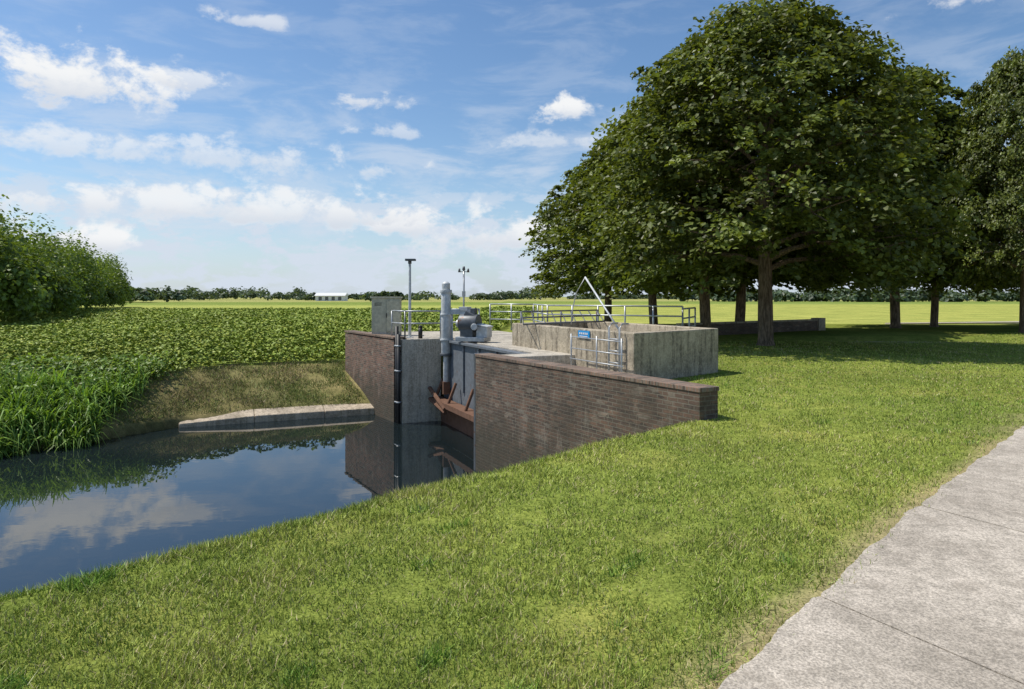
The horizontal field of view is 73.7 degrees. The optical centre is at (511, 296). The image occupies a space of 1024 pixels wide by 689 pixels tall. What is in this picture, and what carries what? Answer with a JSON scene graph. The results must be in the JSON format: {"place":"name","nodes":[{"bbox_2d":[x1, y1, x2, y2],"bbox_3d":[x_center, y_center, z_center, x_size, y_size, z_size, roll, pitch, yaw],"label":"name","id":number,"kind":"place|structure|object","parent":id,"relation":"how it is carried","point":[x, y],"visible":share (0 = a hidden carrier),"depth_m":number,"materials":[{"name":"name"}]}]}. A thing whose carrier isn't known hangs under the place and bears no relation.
{"place":"outdoors","nodes":[
{"label":"outdoors","id":0,"kind":"place"},
{"bbox_2d":[0,414,480,596],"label":"canal water","id":1,"kind":"structure","parent":0,"point":[63,512],"depth_m":14.88,"materials":[{"name":"blue liquid"}]},
{"bbox_2d":[0,305,536,375],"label":"crop field","id":2,"kind":"structure","parent":0,"point":[256,334],"depth_m":41.52,"materials":[{"name":"green plant"}]},
{"bbox_2d":[418,325,422,338],"bbox_3d":[-3.000,1.160,22.350,0.156,0.440,0.160,0,0,0],"label":"bollard","id":3,"kind":"object","parent":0,"point":[420,331],"visible":1,"depth_m":22.30,"materials":[{"name":"black plastic"}]},
{"bbox_2d":[0,297,1023,688],"bbox_3d":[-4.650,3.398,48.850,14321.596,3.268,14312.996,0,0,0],"label":"ground","id":4,"kind":"structure","parent":0,"point":[854,321],"depth_m":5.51,"materials":[{"name":"green plant"}]},
{"bbox_2d":[0,194,134,319],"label":"tree row","id":5,"kind":"object","parent":4,"relation":"on","point":[43,275],"visible":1,"depth_m":73.93,"materials":[{"name":"green plant"}]},
{"bbox_2d":[0,358,158,459],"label":"reeds","id":6,"kind":"object","parent":4,"relation":"on","point":[70,412],"visible":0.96,"depth_m":18.91,"materials":[{"name":"green plant"}]},
{"bbox_2d":[0,350,180,411],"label":"bank weeds","id":7,"kind":"object","parent":4,"relation":"on","point":[121,366],"visible":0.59,"depth_m":21.63,"materials":[{"name":"green plant"}]},
{"bbox_2d":[0,359,363,437],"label":"bank grass","id":8,"kind":"structure","parent":4,"relation":"on","point":[288,368],"depth_m":23.67,"materials":[{"name":"green plant"}]},
{"bbox_2d":[179,404,373,427],"bbox_3d":[-7.363,4.294,22.611,6.597,1.212,0.513,0,0,-24],"label":"concrete revetment","id":9,"kind":"object","parent":4,"relation":"on","point":[288,413],"visible":0.35,"depth_m":22.41,"materials":[{"name":"grey concrete"}]},
{"bbox_2d":[314,293,348,300],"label":"barn","id":10,"kind":"structure","parent":4,"relation":"on","point":[331,296],"depth_m":420.00,"materials":[{"name":"white paint"}]},
{"bbox_2d":[344,330,403,422],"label":"brick wall","id":11,"kind":"structure","parent":4,"relation":"on","point":[369,363],"depth_m":23.46,"materials":[{"name":"brown brick"}]},
{"bbox_2d":[394,326,400,423],"bbox_3d":[-3.661,2.825,21.872,0.170,3.750,0.320,0,0,-31],"label":"drain pipe","id":12,"kind":"object","parent":11,"relation":"attached to","point":[397,371],"visible":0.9,"depth_m":21.76,"materials":[{"name":"black plastic"}]},
{"bbox_2d":[400,331,511,422],"bbox_3d":[-2.594,3.185,25.075,5.663,3.630,5.232,0,0,-24],"label":"concrete abutment","id":13,"kind":"object","parent":4,"relation":"on","point":[420,366],"visible":0.23,"depth_m":22.06,"materials":[{"name":"grey concrete"}]},
{"bbox_2d":[370,297,402,335],"bbox_3d":[-4.419,0.685,24.093,1.080,1.370,0.643,0,0,-6],"label":"control cabinet","id":14,"kind":"object","parent":13,"relation":"on","point":[382,307],"visible":0.97,"depth_m":23.81,"materials":[{"name":"metal"}]},
{"bbox_2d":[405,259,415,337],"bbox_3d":[-3.390,0.058,22.825,0.340,2.645,0.270,0,0,0],"label":"lamp post","id":15,"kind":"object","parent":13,"relation":"on","point":[409,301],"visible":1,"depth_m":22.81,"materials":[{"name":"grey metal"}]},
{"bbox_2d":[391,310,440,338],"bbox_3d":[-3.258,0.923,22.325,1.848,0.954,0.857,0,0,12],"label":"metal railing","id":16,"kind":"object","parent":13,"relation":"on","point":[392,322],"visible":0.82,"depth_m":22.33,"materials":[{"name":"metal"}]},
{"bbox_2d":[458,266,468,306],"bbox_3d":[-1.780,0.130,25.200,0.425,2.500,0.118,0,0,-9],"label":"weather mast","id":17,"kind":"object","parent":13,"relation":"on","point":[463,291],"visible":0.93,"depth_m":25.17,"materials":[{"name":"metal"}]},
{"bbox_2d":[453,337,555,352],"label":"bridge deck","id":18,"kind":"structure","parent":13,"relation":"on","point":[502,342],"depth_m":19.23,"materials":[{"name":"concrete"}]},
{"bbox_2d":[455,308,492,341],"bbox_3d":[-1.182,0.850,20.632,1.079,1.000,0.680,0,0,20],"label":"gate hoist gearbox","id":19,"kind":"object","parent":18,"relation":"on","point":[471,326],"visible":1,"depth_m":20.49,"materials":[{"name":"metal"}]},
{"bbox_2d":[428,340,529,437],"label":"sluice gate","id":20,"kind":"structure","parent":4,"relation":"on","point":[455,406],"depth_m":20.56,"materials":[{"name":"metal"}]},
{"bbox_2d":[440,282,470,394],"bbox_3d":[-1.781,1.310,21.654,1.044,3.580,0.393,0,0,12],"label":"hydraulic cylinder","id":21,"kind":"object","parent":20,"relation":"on","point":[447,313],"visible":0.98,"depth_m":21.60,"materials":[{"name":"grey paint"}]},
{"bbox_2d":[504,352,574,364],"bbox_3d":[1.766,3.185,16.691,4.580,3.630,0.700,0,0,-24],"label":"concrete abutment","id":22,"kind":"object","parent":4,"relation":"on","point":[560,357],"depth_m":16.03,"materials":[{"name":"grey concrete"}]},
{"bbox_2d":[131,285,1019,301],"bbox_3d":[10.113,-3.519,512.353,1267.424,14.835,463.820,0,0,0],"label":"distant tree line","id":23,"kind":"object","parent":4,"relation":"on","point":[192,293],"visible":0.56,"depth_m":329.26,"materials":[{"name":"green plant"}]},
{"bbox_2d":[489,303,683,329],"bbox_3d":[1.932,0.861,25.702,2.024,1.138,9.863,0,0,-37],"label":"metal railing","id":24,"kind":"object","parent":4,"relation":"on","point":[597,306],"visible":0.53,"depth_m":24.06,"materials":[{"name":"metal"}]},
{"bbox_2d":[475,353,718,473],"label":"brick wall","id":25,"kind":"structure","parent":4,"relation":"on","point":[526,409],"depth_m":12.92,"materials":[{"name":"brown brick"}]},
{"bbox_2d":[474,353,481,469],"bbox_3d":[-0.705,3.163,16.047,0.400,3.675,0.097,0,0,-31],"label":"steel edge channel","id":26,"kind":"object","parent":25,"relation":"attached to","point":[475,410],"visible":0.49,"depth_m":15.94,"materials":[{"name":"grey metal"}]},
{"bbox_2d":[518,158,690,321],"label":"linden tree","id":27,"kind":"object","parent":4,"relation":"on","point":[547,217],"visible":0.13,"depth_m":45.80,"materials":[{"name":"green plant"}]},
{"bbox_2d":[512,320,717,378],"bbox_3d":[2.450,1.525,17.800,3.102,1.550,6.927,0,0,-25],"label":"concrete basin","id":28,"kind":"object","parent":4,"relation":"on","point":[665,351],"visible":0.4,"depth_m":15.48,"materials":[{"name":"grey concrete"}]},
{"bbox_2d":[520,309,604,325],"bbox_3d":[1.484,0.949,19.607,4.216,1.102,1.115,0,0,-43],"label":"debris grate","id":29,"kind":"object","parent":28,"relation":"on","point":[554,317],"visible":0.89,"depth_m":19.50,"materials":[{"name":"metal"}]},
{"bbox_2d":[578,330,589,337],"bbox_3d":[1.659,0.870,15.759,0.028,0.170,0.500,0,0,-25],"label":"blue sign","id":30,"kind":"object","parent":28,"relation":"attached to","point":[585,334],"visible":0.95,"depth_m":15.72,"materials":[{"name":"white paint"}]},
{"bbox_2d":[571,276,618,328],"bbox_3d":[2.174,0.140,17.589,0.233,1.358,2.174,0,0,-28],"label":"lever pole","id":31,"kind":"object","parent":28,"relation":"on","point":[604,307],"visible":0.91,"depth_m":17.69,"materials":[{"name":"white metal"}]},
{"bbox_2d":[541,108,746,324],"bbox_3d":[8.611,-4.515,39.420,12.928,12.934,12.604,0,0,-36],"label":"linden tree","id":32,"kind":"object","parent":4,"relation":"on","point":[580,252],"visible":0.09,"depth_m":39.06,"materials":[{"name":"green plant"}]},
{"bbox_2d":[682,307,695,326],"bbox_3d":[6.100,0.926,23.500,0.159,1.108,2.576,0,0,24],"label":"metal railing","id":33,"kind":"object","parent":4,"relation":"on","point":[689,316],"visible":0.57,"depth_m":23.49,"materials":[{"name":"metal"}]},
{"bbox_2d":[575,68,838,327],"bbox_3d":[9.015,-4.592,31.382,12.036,13.134,11.893,0,0,33],"label":"linden tree","id":34,"kind":"object","parent":4,"relation":"on","point":[704,308],"visible":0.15,"depth_m":29.20,"materials":[{"name":"green plant"}]},
{"bbox_2d":[676,318,825,334],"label":"brick wall","id":35,"kind":"structure","parent":4,"relation":"on","point":[751,327],"depth_m":34.29,"materials":[{"name":"brick"}]},
{"bbox_2d":[641,99,872,320],"bbox_3d":[11.628,-4.567,36.219,13.328,13.075,12.993,0,0,-16],"label":"linden tree","id":36,"kind":"object","parent":4,"relation":"on","point":[740,310],"visible":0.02,"depth_m":35.08,"materials":[{"name":"green plant"}]},
{"bbox_2d":[584,0,988,345],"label":"linden tree","id":37,"kind":"object","parent":4,"relation":"on","point":[811,51],"visible":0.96,"depth_m":22.21,"materials":[{"name":"green plant"}]},
{"bbox_2d":[819,63,1018,327],"bbox_3d":[21.934,-5.606,38.570,13.328,15.184,12.993,0,0,38],"label":"linden tree","id":38,"kind":"object","parent":4,"relation":"on","point":[950,109],"visible":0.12,"depth_m":35.72,"materials":[{"name":"green plant"}]},
{"bbox_2d":[856,131,1019,326],"bbox_3d":[25.051,-4.270,40.700,9.926,12.457,9.808,0,0,35],"label":"linden tree","id":39,"kind":"object","parent":4,"relation":"on","point":[934,298],"visible":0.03,"depth_m":38.59,"materials":[{"name":"green plant"}]},
{"bbox_2d":[928,45,1023,332],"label":"linden tree","id":40,"kind":"object","parent":4,"relation":"on","point":[1006,78],"visible":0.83,"depth_m":33.10,"materials":[{"name":"green plant"}]},
{"bbox_2d":[967,142,1020,294],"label":"linden tree","id":41,"kind":"object","parent":4,"relation":"on","point":[1017,290],"visible":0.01,"depth_m":40.88,"materials":[{"name":"green plant"}]},
{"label":"concrete apron","id":42,"kind":"structure","parent":4,"relation":"on","visible":0},
{"bbox_2d":[570,334,622,371],"bbox_3d":[1.797,1.350,14.804,0.034,1.000,2.150,0,0,-25],"label":"metal barrier","id":43,"kind":"object","parent":42,"relation":"on","point":[596,351],"visible":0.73,"depth_m":14.72,"materials":[{"name":"metal"}]},
{"bbox_2d":[608,322,628,371],"bbox_3d":[2.268,1.169,14.581,0.349,1.222,0.591,0,0,-25],"label":"access ladder","id":44,"kind":"object","parent":42,"relation":"on","point":[609,350],"visible":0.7,"depth_m":14.45,"materials":[{"name":"metal"}]},
{"bbox_2d":[0,0,1023,296],"label":"sky","id":45,"kind":"structure","parent":0,"point":[317,146],"materials":[{"name":"blue"}]},
{"bbox_2d":[718,426,1023,688],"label":"concrete path","id":46,"kind":"structure","parent":0,"point":[932,597],"depth_m":3.88,"materials":[{"name":"grey concrete"}]},
{"bbox_2d":[885,321,1018,323],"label":"gravel road","id":47,"kind":"structure","parent":0,"point":[1002,322],"depth_m":48.12,"materials":[{"name":"stone"}]}
]}

